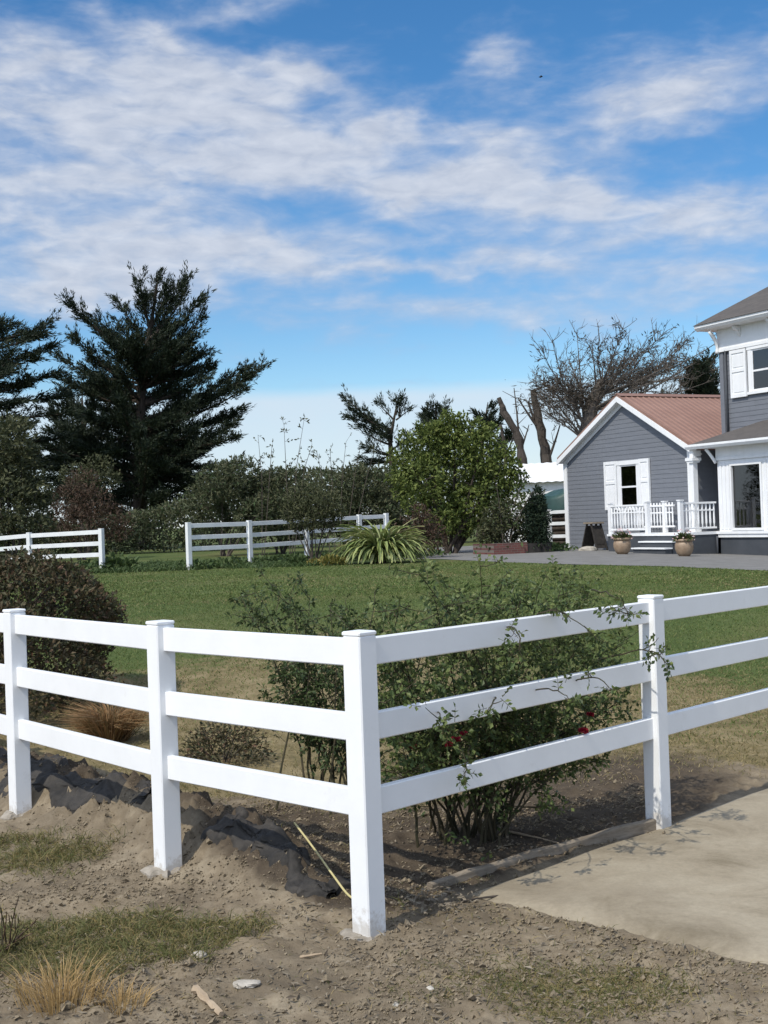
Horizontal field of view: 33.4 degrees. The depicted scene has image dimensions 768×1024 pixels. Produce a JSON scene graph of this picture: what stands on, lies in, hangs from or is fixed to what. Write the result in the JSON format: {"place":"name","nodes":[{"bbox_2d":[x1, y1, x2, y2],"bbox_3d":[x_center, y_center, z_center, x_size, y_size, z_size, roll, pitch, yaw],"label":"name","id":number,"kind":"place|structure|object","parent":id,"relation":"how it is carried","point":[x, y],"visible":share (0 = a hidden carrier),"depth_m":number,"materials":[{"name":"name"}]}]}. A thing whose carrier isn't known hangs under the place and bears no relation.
{"place":"outdoors","nodes":[
{"label":"outdoors","id":0,"kind":"place"},
{"bbox_2d":[0,797,425,998],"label":"grass","id":1,"kind":"structure","parent":0,"point":[42,855],"depth_m":5.79,"materials":[{"name":"green plant"}]},
{"bbox_2d":[0,519,767,1023],"bbox_3d":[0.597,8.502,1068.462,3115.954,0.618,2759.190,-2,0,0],"label":"ground","id":2,"kind":"structure","parent":0,"point":[698,789],"depth_m":6.86,"materials":[{"name":"brown soil"}]},
{"bbox_2d":[0,896,37,955],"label":"weed","id":3,"kind":"object","parent":2,"relation":"on","point":[15,937],"visible":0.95,"depth_m":5.59,"materials":[{"name":"green plant"}]},
{"bbox_2d":[0,409,58,556],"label":"shrub","id":4,"kind":"object","parent":2,"relation":"on","point":[18,493],"visible":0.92,"depth_m":46.62,"materials":[{"name":"green plant"}]},
{"bbox_2d":[0,308,89,516],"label":"cypress tree","id":5,"kind":"object","parent":2,"relation":"on","point":[9,364],"visible":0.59,"depth_m":73.63,"materials":[{"name":"green plant"}]},
{"bbox_2d":[0,528,104,567],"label":"rail fence","id":6,"kind":"object","parent":2,"relation":"on","point":[100,542],"visible":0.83,"depth_m":39.55,"materials":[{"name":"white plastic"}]},
{"bbox_2d":[0,545,127,720],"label":"hedge bush","id":7,"kind":"object","parent":2,"relation":"on","point":[80,587],"visible":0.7,"depth_m":12.12,"materials":[{"name":"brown plant"}]},
{"bbox_2d":[1,944,129,1017],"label":"straw tuft","id":8,"kind":"object","parent":2,"relation":"on","point":[56,995],"visible":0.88,"depth_m":4.96,"materials":[{"name":"beige plant"}]},
{"bbox_2d":[0,747,151,813],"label":"landscape cloth","id":9,"kind":"object","parent":2,"relation":"on","point":[109,787],"visible":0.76,"depth_m":8.25,"materials":[{"name":"black fabric"}]},
{"bbox_2d":[33,381,131,547],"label":"cypress tree","id":10,"kind":"object","parent":2,"relation":"on","point":[73,420],"visible":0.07,"depth_m":87.19,"materials":[{"name":"green plant"}]},
{"bbox_2d":[38,465,135,559],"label":"shrub","id":11,"kind":"object","parent":2,"relation":"on","point":[68,512],"visible":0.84,"depth_m":56.00,"materials":[{"name":"green plant"}]},
{"bbox_2d":[56,452,122,552],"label":"shrub","id":12,"kind":"object","parent":2,"relation":"on","point":[103,475],"visible":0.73,"depth_m":63.56,"materials":[{"name":"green plant"}]},
{"bbox_2d":[81,997,100,1006],"bbox_3d":[-1.137,1.913,4.988,0.091,0.043,0.068,-2,0,0],"label":"stone","id":13,"kind":"object","parent":2,"relation":"on","point":[91,1004],"visible":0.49,"depth_m":4.97,"materials":[{"name":"stone"}]},
{"bbox_2d":[52,701,148,741],"bbox_3d":[-2.351,1.785,11.009,1.215,0.389,1.232,-2,0,0],"label":"sedge tuft","id":14,"kind":"object","parent":2,"relation":"on","point":[112,724],"visible":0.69,"depth_m":10.86,"materials":[{"name":"orange dry reddish-brown grass blades"}]},
{"bbox_2d":[92,551,138,570],"bbox_3d":[-8.164,1.584,39.212,1.755,0.808,1.352,-2,0,0],"label":"plant","id":15,"kind":"object","parent":2,"relation":"on","point":[119,559],"visible":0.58,"depth_m":39.04,"materials":[{"name":"green plant"}]},
{"bbox_2d":[92,977,161,1016],"bbox_3d":[-1.010,1.866,4.948,0.319,0.115,0.278,-2,0,27],"label":"straw tuft","id":16,"kind":"object","parent":2,"relation":"on","point":[123,996],"visible":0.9,"depth_m":4.94,"materials":[{"name":"beige plant"}]},
{"bbox_2d":[30,260,277,549],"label":"cypress tree","id":17,"kind":"object","parent":2,"relation":"on","point":[159,450],"visible":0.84,"depth_m":79.21,"materials":[{"name":"green plant"}]},
{"bbox_2d":[7,552,343,573],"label":"rough grass","id":18,"kind":"structure","parent":2,"relation":"on","point":[156,565],"depth_m":38.04,"materials":[{"name":"green plant"}]},
{"bbox_2d":[191,950,206,958],"bbox_3d":[-0.793,1.900,5.491,0.077,0.034,0.055,-2,0,0],"label":"stone","id":19,"kind":"object","parent":2,"relation":"on","point":[200,953],"visible":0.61,"depth_m":5.47,"materials":[{"name":"white stone"}]},
{"bbox_2d":[191,985,224,1016],"bbox_3d":[-0.676,1.877,4.913,0.041,0.049,0.250,-2,0,-30],"label":"stick","id":20,"kind":"object","parent":2,"relation":"on","point":[203,996],"visible":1,"depth_m":4.92,"materials":[{"name":"beige wood"}]},
{"bbox_2d":[178,721,276,765],"bbox_3d":[-1.244,1.761,10.001,0.839,0.467,0.842,-2,0,0],"label":"shrub","id":21,"kind":"object","parent":2,"relation":"on","point":[221,735],"visible":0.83,"depth_m":9.90,"materials":[{"name":"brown plant"}]},
{"bbox_2d":[175,454,281,555],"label":"shrub","id":22,"kind":"object","parent":2,"relation":"on","point":[243,494],"visible":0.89,"depth_m":53.68,"materials":[{"name":"green plant"}]},
{"bbox_2d":[233,979,260,988],"bbox_3d":[-0.549,1.885,5.108,0.112,0.032,0.078,-2,0,0],"label":"stone","id":23,"kind":"object","parent":2,"relation":"on","point":[243,983],"visible":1,"depth_m":5.09,"materials":[{"name":"white stone"}]},
{"bbox_2d":[0,462,503,554],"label":"hedgerow","id":24,"kind":"object","parent":2,"relation":"on","point":[151,518],"visible":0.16,"depth_m":66.38,"materials":[{"name":"green plant"}]},
{"bbox_2d":[253,435,274,554],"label":"sapling","id":25,"kind":"object","parent":2,"relation":"on","point":[263,483],"visible":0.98,"depth_m":52.00,"materials":[{"name":"green plant"}]},
{"bbox_2d":[200,806,350,897],"bbox_3d":[-0.591,1.796,6.701,0.388,0.339,1.119,-2,0,-41],"label":"landscape cloth","id":26,"kind":"object","parent":2,"relation":"on","point":[241,831],"visible":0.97,"depth_m":6.66,"materials":[{"name":"black fabric"}]},
{"bbox_2d":[240,465,323,553],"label":"shrub","id":27,"kind":"object","parent":2,"relation":"on","point":[279,489],"visible":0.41,"depth_m":54.15,"materials":[{"name":"green plant"}]},
{"bbox_2d":[185,513,388,568],"bbox_3d":[-2.853,0.984,40.843,8.213,1.717,0.181,-2,-1,-43],"label":"rail fence","id":28,"kind":"object","parent":2,"relation":"on","point":[248,534],"visible":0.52,"depth_m":39.56,"materials":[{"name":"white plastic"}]},
{"bbox_2d":[288,552,309,562],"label":"plant","id":29,"kind":"object","parent":2,"relation":"on","point":[297,559],"visible":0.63,"depth_m":38.53,"materials":[{"name":"green plant"}]},
{"bbox_2d":[280,414,320,553],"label":"sapling","id":30,"kind":"object","parent":2,"relation":"on","point":[311,446],"visible":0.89,"depth_m":52.01,"materials":[{"name":"green plant"}]},
{"bbox_2d":[300,953,321,957],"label":"twig","id":31,"kind":"object","parent":2,"relation":"on","point":[309,955],"visible":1,"depth_m":5.48,"materials":[{"name":"beige wood"}]},
{"bbox_2d":[306,555,322,565],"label":"plant","id":32,"kind":"object","parent":2,"relation":"on","point":[312,560],"visible":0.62,"depth_m":38.11,"materials":[{"name":"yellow plant"}]},
{"bbox_2d":[223,563,410,814],"bbox_3d":[-0.433,1.137,8.451,1.288,1.618,1.086,-2,0,0],"label":"rose bush","id":33,"kind":"object","parent":2,"relation":"on","point":[303,675],"visible":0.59,"depth_m":8.37,"materials":[{"name":"green plant"}]},
{"bbox_2d":[57,541,578,569],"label":"ground cover","id":34,"kind":"object","parent":2,"relation":"on","point":[237,560],"visible":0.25,"depth_m":40.34,"materials":[{"name":"green plant"}]},
{"bbox_2d":[278,478,358,558],"bbox_3d":[-2.120,0.299,38.611,1.948,2.734,2.303,-2,0,-42],"label":"shrub","id":35,"kind":"object","parent":2,"relation":"on","point":[296,511],"visible":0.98,"depth_m":38.44,"materials":[{"name":"green plant"}]},
{"bbox_2d":[294,822,351,898],"bbox_3d":[-0.302,1.777,6.517,0.046,0.212,0.920,-2,0,-25],"label":"stick","id":36,"kind":"object","parent":2,"relation":"on","point":[325,864],"visible":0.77,"depth_m":6.52,"materials":[{"name":"beige wood"}]},
{"bbox_2d":[315,553,346,565],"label":"plant","id":37,"kind":"object","parent":2,"relation":"on","point":[326,558],"visible":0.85,"depth_m":37.88,"materials":[{"name":"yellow plant"}]},
{"bbox_2d":[308,433,377,552],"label":"sapling","id":38,"kind":"object","parent":2,"relation":"on","point":[333,464],"visible":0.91,"depth_m":53.00,"materials":[{"name":"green plant"}]},
{"bbox_2d":[306,460,419,544],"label":"shrub","id":39,"kind":"object","parent":2,"relation":"on","point":[386,503],"visible":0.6,"depth_m":55.37,"materials":[{"name":"green plant"}]},
{"bbox_2d":[337,382,421,518],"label":"cypress tree","id":40,"kind":"object","parent":2,"relation":"on","point":[382,430],"visible":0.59,"depth_m":85.92,"materials":[{"name":"green plant"}]},
{"bbox_2d":[326,518,435,563],"bbox_3d":[-0.125,0.881,38.157,3.338,1.403,3.437,-2,0,0],"label":"flax plant","id":41,"kind":"object","parent":2,"relation":"on","point":[373,545],"visible":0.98,"depth_m":37.68,"materials":[{"name":"plant"}]},
{"bbox_2d":[0,586,767,941],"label":"rail fence","id":42,"kind":"object","parent":2,"relation":"on","point":[364,798],"visible":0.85,"depth_m":6.77,"materials":[{"name":"white plastic"}]},
{"bbox_2d":[0,751,767,1023],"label":"soil clods","id":43,"kind":"object","parent":2,"relation":"on","point":[326,978],"visible":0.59,"depth_m":5.52,"materials":[{"name":"brown soil"}]},
{"bbox_2d":[0,799,767,1023],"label":"dead leaf litter","id":44,"kind":"object","parent":2,"relation":"on","point":[448,905],"visible":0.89,"depth_m":5.34,"materials":[{"name":"brown plant"}]},
{"bbox_2d":[11,562,767,672],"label":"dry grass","id":45,"kind":"structure","parent":2,"relation":"on","point":[430,580],"depth_m":22.83,"materials":[{"name":"green plant"}]},
{"bbox_2d":[393,501,449,557],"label":"shrub","id":46,"kind":"object","parent":2,"relation":"on","point":[431,530],"visible":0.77,"depth_m":41.49,"materials":[{"name":"green plant"}]},
{"bbox_2d":[413,395,462,532],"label":"cypress tree","id":47,"kind":"object","parent":2,"relation":"on","point":[426,414],"visible":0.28,"depth_m":87.59,"materials":[{"name":"green plant"}]},
{"bbox_2d":[383,407,530,553],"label":"round tree","id":48,"kind":"object","parent":2,"relation":"on","point":[414,477],"visible":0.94,"depth_m":45.86,"materials":[{"name":"green plant"}]},
{"bbox_2d":[465,398,513,536],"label":"cypress tree","id":49,"kind":"object","parent":2,"relation":"on","point":[488,417],"visible":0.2,"depth_m":83.13,"materials":[{"name":"green plant"}]},
{"bbox_2d":[496,425,513,464],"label":"dead trunk","id":50,"kind":"object","parent":2,"relation":"on","point":[502,433],"visible":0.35,"depth_m":68.95,"materials":[{"name":"brown wood"}]},
{"bbox_2d":[337,550,674,860],"bbox_3d":[0.857,1.034,7.157,2.890,1.707,1.476,-2,0,-41],"label":"rose bush","id":51,"kind":"object","parent":2,"relation":"on","point":[510,731],"visible":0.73,"depth_m":7.00,"materials":[{"name":"green plant"}]},
{"bbox_2d":[473,542,551,554],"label":"raised planter","id":52,"kind":"object","parent":2,"relation":"on","point":[502,548],"visible":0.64,"depth_m":43.00,"materials":[{"name":"red brick"}]},
{"bbox_2d":[475,497,533,543],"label":"shrub","id":53,"kind":"object","parent":52,"relation":"in","point":[489,528],"visible":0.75,"depth_m":43.55,"materials":[{"name":"green plant"}]},
{"bbox_2d":[488,468,539,542],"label":"sapling","id":54,"kind":"object","parent":52,"relation":"in","point":[512,506],"visible":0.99,"depth_m":43.20,"materials":[{"name":"green plant"}]},
{"bbox_2d":[497,388,528,463],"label":"dead trunk","id":55,"kind":"object","parent":2,"relation":"on","point":[519,439],"visible":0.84,"depth_m":66.89,"materials":[{"name":"brown wood"}]},
{"bbox_2d":[509,831,558,843],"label":"twig","id":56,"kind":"object","parent":2,"relation":"on","point":[517,833],"visible":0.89,"depth_m":7.30,"materials":[{"name":"brown wood"}]},
{"bbox_2d":[505,462,563,541],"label":"shed","id":57,"kind":"structure","parent":2,"relation":"on","point":[547,476],"depth_m":61.63,"materials":[{"name":"white paint"}]},
{"bbox_2d":[518,484,554,549],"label":"columnar conifer","id":58,"kind":"object","parent":2,"relation":"on","point":[537,522],"visible":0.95,"depth_m":43.39,"materials":[{"name":"green plant"}]},
{"bbox_2d":[518,390,559,462],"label":"dead trunk","id":59,"kind":"object","parent":2,"relation":"on","point":[546,452],"visible":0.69,"depth_m":67.84,"materials":[{"name":"brown wood"}]},
{"bbox_2d":[427,818,655,891],"bbox_3d":[0.907,1.865,6.961,1.771,0.109,0.065,-2,0,-39],"label":"timber edging","id":60,"kind":"object","parent":2,"relation":"on","point":[627,830],"visible":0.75,"depth_m":6.98,"materials":[{"name":"wood"}]},
{"bbox_2d":[376,947,713,1023],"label":"grass","id":61,"kind":"structure","parent":2,"relation":"on","point":[586,992],"depth_m":4.93,"materials":[{"name":"green plant"}]},
{"bbox_2d":[547,510,565,540],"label":"rail fence","id":62,"kind":"object","parent":2,"relation":"on","point":[557,523],"visible":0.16,"depth_m":50.17,"materials":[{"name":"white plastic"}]},
{"bbox_2d":[512,313,718,435],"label":"bare tree","id":63,"kind":"object","parent":2,"relation":"on","point":[598,390],"visible":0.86,"depth_m":65.40,"materials":[{"name":"plant"}]},
{"bbox_2d":[556,287,767,555],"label":"farmhouse","id":64,"kind":"object","parent":2,"relation":"on","point":[653,473],"visible":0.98,"depth_m":42.02,"materials":[{"name":"grey paint"}]},
{"bbox_2d":[616,459,639,510],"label":"window","id":65,"kind":"structure","parent":64,"relation":"in","point":[628,470],"depth_m":44.60,"materials":[{"name":"white paint"}]},
{"bbox_2d":[729,461,763,529],"bbox_3d":[11.190,-0.485,39.407,0.135,2.080,1.390,-2,0,-27],"label":"window","id":66,"kind":"structure","parent":64,"relation":"in","point":[746,483],"depth_m":39.45,"materials":[{"name":"grey glass"}]},
{"bbox_2d":[746,343,767,394],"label":"window","id":67,"kind":"structure","parent":64,"relation":"in","point":[757,355],"depth_m":40.49,"materials":[{"name":"white paint"}]},
{"bbox_2d":[659,346,719,394],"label":"cypress tree","id":68,"kind":"object","parent":2,"relation":"on","point":[709,387],"visible":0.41,"depth_m":66.08,"materials":[{"name":"green plant"}]},
{"bbox_2d":[0,574,767,757],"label":"lawn grass","id":69,"kind":"structure","parent":0,"point":[616,589],"depth_m":18.67,"materials":[{"name":"green plant"}]},
{"bbox_2d":[0,631,767,823],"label":"dry grass","id":70,"kind":"structure","parent":0,"point":[624,749],"depth_m":10.47,"materials":[{"name":"plant"}]},
{"bbox_2d":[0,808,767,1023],"bbox_3d":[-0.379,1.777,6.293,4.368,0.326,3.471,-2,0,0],"label":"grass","id":71,"kind":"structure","parent":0,"point":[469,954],"depth_m":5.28,"materials":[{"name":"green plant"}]},
{"bbox_2d":[0,0,767,528],"label":"sky","id":72,"kind":"structure","parent":0,"point":[374,197],"materials":[{"name":"blue"}]},
{"bbox_2d":[2,560,767,605],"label":"lawn grass","id":73,"kind":"structure","parent":0,"point":[380,570],"depth_m":27.65,"materials":[{"name":"green plant"}]},
{"bbox_2d":[397,545,767,569],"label":"driveway","id":74,"kind":"structure","parent":0,"point":[719,560],"depth_m":35.93,"materials":[{"name":"grey concrete"}]},
{"bbox_2d":[543,488,565,544],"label":"tarp covered stack","id":75,"kind":"object","parent":74,"relation":"on","point":[555,499],"visible":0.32,"depth_m":53.21,"materials":[{"name":"teal plastic"}]},
{"bbox_2d":[578,546,596,550],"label":"stone","id":76,"kind":"object","parent":74,"relation":"on","point":[589,548],"visible":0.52,"depth_m":43.81,"materials":[{"name":"white stone"}]},
{"bbox_2d":[582,522,607,549],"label":"folding stand","id":77,"kind":"object","parent":74,"relation":"on","point":[593,535],"visible":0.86,"depth_m":45.02,"materials":[{"name":"brown wood"}]},
{"bbox_2d":[613,537,630,553],"bbox_3d":[7.367,1.046,39.592,0.550,0.510,0.550,-2,0,0],"label":"plant pot","id":78,"kind":"object","parent":74,"relation":"on","point":[621,546],"visible":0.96,"depth_m":39.38,"materials":[{"name":"beige ceramic"}]},
{"bbox_2d":[611,528,632,539],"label":"potted plant","id":79,"kind":"object","parent":78,"relation":"in","point":[621,535],"visible":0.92,"depth_m":39.50,"materials":[{"name":"green plant"}]},
{"bbox_2d":[675,539,693,555],"bbox_3d":[8.816,1.041,37.592,0.550,0.510,0.550,-2,0,0],"label":"plant pot","id":80,"kind":"object","parent":74,"relation":"on","point":[683,547],"visible":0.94,"depth_m":37.38,"materials":[{"name":"beige ceramic"}]},
{"bbox_2d":[672,529,694,541],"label":"potted plant","id":81,"kind":"object","parent":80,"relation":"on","point":[688,536],"visible":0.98,"depth_m":37.49,"materials":[{"name":"green plant"}]},
{"bbox_2d":[472,789,767,964],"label":"concrete driveway","id":82,"kind":"structure","parent":0,"point":[700,879],"depth_m":6.33,"materials":[{"name":"beige concrete"}]},
{"bbox_2d":[461,895,497,902],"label":"twig","id":83,"kind":"object","parent":82,"relation":"on","point":[484,897],"visible":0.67,"depth_m":6.20,"materials":[{"name":"wood"}]}
]}

